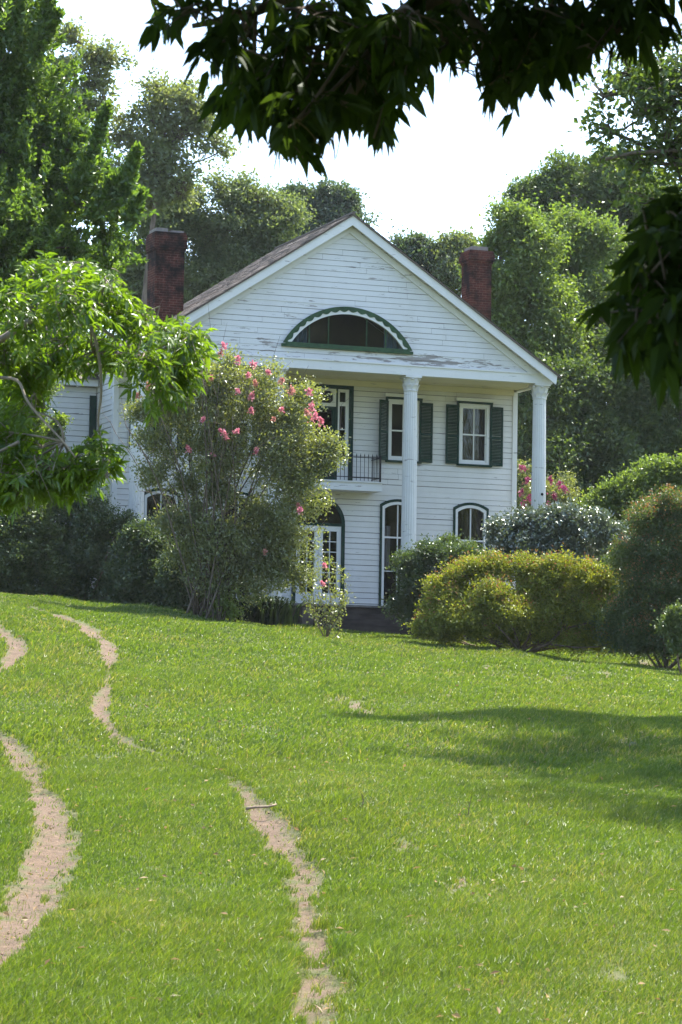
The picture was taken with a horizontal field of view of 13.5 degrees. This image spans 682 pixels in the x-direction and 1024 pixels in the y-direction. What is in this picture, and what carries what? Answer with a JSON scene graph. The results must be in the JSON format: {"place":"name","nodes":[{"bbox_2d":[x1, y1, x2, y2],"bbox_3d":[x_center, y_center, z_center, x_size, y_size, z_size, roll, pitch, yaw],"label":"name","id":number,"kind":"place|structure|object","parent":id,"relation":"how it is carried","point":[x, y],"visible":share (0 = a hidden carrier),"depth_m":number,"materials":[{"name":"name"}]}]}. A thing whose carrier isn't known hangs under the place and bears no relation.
{"place":"outdoors","nodes":[
{"label":"outdoors","id":0,"kind":"place"},
{"bbox_2d":[0,596,681,1023],"bbox_3d":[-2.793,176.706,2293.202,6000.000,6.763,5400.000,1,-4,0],"label":"ground","id":1,"kind":"structure","parent":0,"point":[270,824],"depth_m":27.25,"materials":[{"name":"soil"}]},
{"bbox_2d":[0,473,92,596],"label":"lawn shrub","id":2,"kind":"object","parent":1,"relation":"on","point":[24,556],"visible":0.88,"depth_m":79.79,"materials":[{"name":"green plant"}]},
{"bbox_2d":[0,379,98,517],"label":"understorey shrub","id":3,"kind":"object","parent":1,"relation":"on","point":[47,431],"visible":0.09,"depth_m":82.18,"materials":[{"name":"green plant"}]},
{"bbox_2d":[0,0,158,406],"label":"shade tree","id":4,"kind":"object","parent":1,"relation":"on","point":[52,168],"visible":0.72,"depth_m":61.88,"materials":[{"name":"green plant"}]},
{"bbox_2d":[32,487,142,601],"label":"lawn shrub","id":5,"kind":"object","parent":1,"relation":"on","point":[90,538],"visible":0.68,"depth_m":80.26,"materials":[{"name":"green plant"}]},
{"bbox_2d":[58,322,116,355],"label":"woods tree","id":6,"kind":"object","parent":1,"relation":"on","point":[99,334],"depth_m":126.39,"materials":[{"name":"plant"}]},
{"bbox_2d":[42,8,145,220],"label":"airy tree","id":7,"kind":"object","parent":1,"relation":"on","point":[98,60],"visible":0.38,"depth_m":105.27,"materials":[{"name":"green plant"}]},
{"bbox_2d":[0,250,221,525],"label":"pecan tree","id":8,"kind":"object","parent":1,"relation":"on","point":[29,369],"visible":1,"depth_m":20.07,"materials":[{"name":"green plant"}]},
{"bbox_2d":[95,510,181,605],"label":"lawn shrub","id":9,"kind":"object","parent":1,"relation":"on","point":[138,542],"visible":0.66,"depth_m":79.22,"materials":[{"name":"green plant"}]},
{"bbox_2d":[0,628,330,1015],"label":"pebbles","id":10,"kind":"object","parent":1,"relation":"on","point":[69,866],"visible":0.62,"depth_m":27.52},
{"bbox_2d":[94,175,239,303],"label":"woodland tree","id":11,"kind":"object","parent":1,"relation":"on","point":[197,282],"visible":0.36,"depth_m":112.40,"materials":[{"name":"green plant"}]},
{"bbox_2d":[102,58,248,311],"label":"airy tree","id":12,"kind":"object","parent":1,"relation":"on","point":[160,167],"visible":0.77,"depth_m":105.01,"materials":[{"name":"green plant"}]},
{"bbox_2d":[144,541,241,610],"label":"lawn shrub","id":13,"kind":"object","parent":1,"relation":"on","point":[168,580],"visible":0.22,"depth_m":78.23,"materials":[{"name":"green plant"}]},
{"bbox_2d":[198,580,246,622],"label":"young shrub","id":14,"kind":"object","parent":1,"relation":"on","point":[226,606],"visible":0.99,"depth_m":76.87,"materials":[{"name":"green plant"}]},
{"bbox_2d":[101,303,355,622],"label":"crape myrtle","id":15,"kind":"object","parent":1,"relation":"on","point":[209,544],"visible":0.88,"depth_m":76.99,"materials":[{"name":"green plant"}]},
{"bbox_2d":[179,161,316,287],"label":"woodland tree","id":16,"kind":"object","parent":1,"relation":"on","point":[264,218],"visible":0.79,"depth_m":112.57,"materials":[{"name":"green plant"}]},
{"bbox_2d":[246,803,276,809],"bbox_3d":[-0.820,3.031,29.614,0.331,0.082,0.042,2,-5,-16],"label":"stick","id":17,"kind":"object","parent":1,"relation":"on","point":[254,807],"visible":1,"depth_m":29.60,"materials":[{"name":"brown wood"}]},
{"bbox_2d":[226,594,303,625],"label":"strap leaf clump","id":18,"kind":"object","parent":1,"relation":"on","point":[276,612],"visible":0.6,"depth_m":78.56,"materials":[{"name":"green plant"}]},
{"bbox_2d":[35,211,561,647],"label":"farmhouse","id":19,"kind":"object","parent":1,"relation":"on","point":[430,376],"visible":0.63,"depth_m":85.87,"materials":[{"name":"white paint"}]},
{"bbox_2d":[145,381,178,450],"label":"window","id":20,"kind":"structure","parent":19,"relation":"in","point":[175,436],"depth_m":84.73,"materials":[{"name":"white paint"}]},
{"bbox_2d":[144,488,179,540],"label":"window","id":21,"kind":"structure","parent":19,"relation":"in","point":[146,494],"depth_m":84.39,"materials":[{"name":"green paint"}]},
{"bbox_2d":[220,385,254,454],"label":"window","id":22,"kind":"structure","parent":19,"relation":"in","point":[238,385],"depth_m":85.56,"materials":[{"name":"white paint"}]},
{"bbox_2d":[220,492,257,599],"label":"window","id":23,"kind":"structure","parent":19,"relation":"in","point":[244,494],"depth_m":85.37,"materials":[{"name":"green paint"}]},
{"bbox_2d":[291,496,344,603],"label":"front door","id":24,"kind":"structure","parent":19,"relation":"in","point":[339,529],"depth_m":86.21,"materials":[{"name":"white paint"}]},
{"bbox_2d":[288,382,353,480],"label":"balcony door","id":25,"kind":"structure","parent":19,"relation":"in","point":[334,406],"depth_m":86.63,"materials":[{"name":"white paint"}]},
{"bbox_2d":[378,499,401,605],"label":"window","id":26,"kind":"structure","parent":19,"relation":"in","point":[384,546],"depth_m":86.93,"materials":[{"name":"green paint"}]},
{"bbox_2d":[384,393,425,463],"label":"window","id":27,"kind":"structure","parent":19,"relation":"in","point":[393,398],"depth_m":87.27,"materials":[{"name":"white paint"}]},
{"bbox_2d":[453,503,488,599],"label":"window","id":28,"kind":"structure","parent":19,"relation":"in","point":[472,511],"depth_m":88.22,"materials":[{"name":"white paint"}]},
{"bbox_2d":[455,397,495,466],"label":"window","id":29,"kind":"structure","parent":19,"relation":"in","point":[473,458],"depth_m":88.34,"materials":[{"name":"white paint"}]},
{"bbox_2d":[272,177,328,236],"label":"tree","id":30,"kind":"object","parent":1,"relation":"on","point":[301,188],"visible":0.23,"depth_m":138.98,"materials":[{"name":"green plant"}]},
{"bbox_2d":[295,552,355,637],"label":"sapling","id":31,"kind":"object","parent":1,"relation":"on","point":[336,609],"visible":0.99,"depth_m":76.55,"materials":[{"name":"green plant"}]},
{"bbox_2d":[0,599,677,1023],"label":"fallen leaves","id":32,"kind":"object","parent":1,"relation":"on","point":[354,857],"visible":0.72,"depth_m":24.22,"materials":[{"name":"brown plant"}]},
{"bbox_2d":[0,592,681,1023],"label":"grass","id":33,"kind":"structure","parent":1,"relation":"on","point":[402,974],"depth_m":28.76,"materials":[{"name":"green plant"}]},
{"bbox_2d":[302,174,392,234],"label":"tree","id":34,"kind":"object","parent":1,"relation":"on","point":[338,201],"visible":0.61,"depth_m":138.88,"materials":[{"name":"green plant"}]},
{"bbox_2d":[137,0,681,411],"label":"overhanging tree","id":35,"kind":"object","parent":1,"relation":"on","point":[369,69],"visible":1,"depth_m":10.45,"materials":[{"name":"green plant"}]},
{"bbox_2d":[387,220,453,273],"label":"tree","id":36,"kind":"object","parent":1,"relation":"on","point":[415,246],"visible":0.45,"depth_m":124.61,"materials":[{"name":"green plant"}]},
{"bbox_2d":[378,533,482,638],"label":"lawn shrub","id":37,"kind":"object","parent":1,"relation":"on","point":[411,568],"visible":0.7,"depth_m":79.38,"materials":[{"name":"green plant"}]},
{"bbox_2d":[421,226,479,296],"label":"tree","id":38,"kind":"object","parent":1,"relation":"on","point":[445,269],"visible":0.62,"depth_m":124.39,"materials":[{"name":"green plant"}]},
{"bbox_2d":[434,529,496,640],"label":"lawn shrub","id":39,"kind":"object","parent":1,"relation":"on","point":[449,536],"visible":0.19,"depth_m":80.56,"materials":[{"name":"green plant"}]},
{"bbox_2d":[401,542,648,659],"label":"abelia bush","id":40,"kind":"object","parent":1,"relation":"on","point":[551,599],"visible":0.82,"depth_m":74.71,"materials":[{"name":"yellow plant"}]},
{"bbox_2d":[455,183,605,429],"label":"hardwood tree","id":41,"kind":"object","parent":1,"relation":"on","point":[525,293],"visible":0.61,"depth_m":97.21,"materials":[{"name":"green plant"}]},
{"bbox_2d":[517,448,587,643],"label":"crape myrtle","id":42,"kind":"object","parent":1,"relation":"on","point":[555,489],"visible":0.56,"depth_m":93.10,"materials":[{"name":"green plant"}]},
{"bbox_2d":[475,497,630,647],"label":"camellia bush","id":43,"kind":"object","parent":1,"relation":"on","point":[545,528],"visible":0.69,"depth_m":81.91,"materials":[{"name":"green plant"}]},
{"bbox_2d":[517,335,592,513],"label":"understorey tree","id":44,"kind":"object","parent":1,"relation":"on","point":[557,451],"visible":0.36,"depth_m":94.91,"materials":[{"name":"green plant"}]},
{"bbox_2d":[516,422,608,584],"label":"tree","id":45,"kind":"object","parent":1,"relation":"on","point":[595,543],"depth_m":126.72,"materials":[{"name":"green plant"}]},
{"bbox_2d":[531,195,631,650],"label":"hardwood tree","id":46,"kind":"object","parent":1,"relation":"on","point":[593,241],"visible":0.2,"depth_m":100.28,"materials":[{"name":"green plant"}]},
{"bbox_2d":[491,138,681,641],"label":"hardwood tree","id":47,"kind":"object","parent":1,"relation":"on","point":[570,179],"visible":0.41,"depth_m":112.53,"materials":[{"name":"green plant"}]},
{"bbox_2d":[522,343,655,648],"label":"understorey tree","id":48,"kind":"object","parent":1,"relation":"on","point":[603,432],"visible":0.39,"depth_m":95.85,"materials":[{"name":"green plant"}]},
{"bbox_2d":[516,577,675,654],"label":"undergrowth","id":49,"kind":"object","parent":1,"relation":"on","point":[595,644],"depth_m":103.95,"materials":[{"name":"green plant"}]},
{"bbox_2d":[564,10,681,229],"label":"shade tree","id":50,"kind":"object","parent":1,"relation":"on","point":[661,104],"visible":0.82,"depth_m":50.32,"materials":[{"name":"green plant"}]},
{"bbox_2d":[575,448,681,653],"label":"understorey shrub","id":51,"kind":"object","parent":1,"relation":"on","point":[640,482],"visible":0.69,"depth_m":86.00,"materials":[{"name":"green plant"}]},
{"bbox_2d":[578,481,681,668],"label":"abelia bush","id":52,"kind":"object","parent":1,"relation":"on","point":[654,560],"visible":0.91,"depth_m":73.78,"materials":[{"name":"green plant"}]},
{"bbox_2d":[582,322,681,652],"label":"understorey tree","id":53,"kind":"object","parent":1,"relation":"on","point":[661,429],"visible":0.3,"depth_m":96.81,"materials":[{"name":"green plant"}]},
{"bbox_2d":[650,598,681,673],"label":"twiggy shrub","id":54,"kind":"object","parent":1,"relation":"on","point":[670,621],"visible":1,"depth_m":69.77,"materials":[{"name":"green plant"}]},
{"bbox_2d":[10,0,681,407],"label":"sky","id":55,"kind":"structure","parent":0,"point":[442,171],"materials":[{"name":"white"}]}
]}

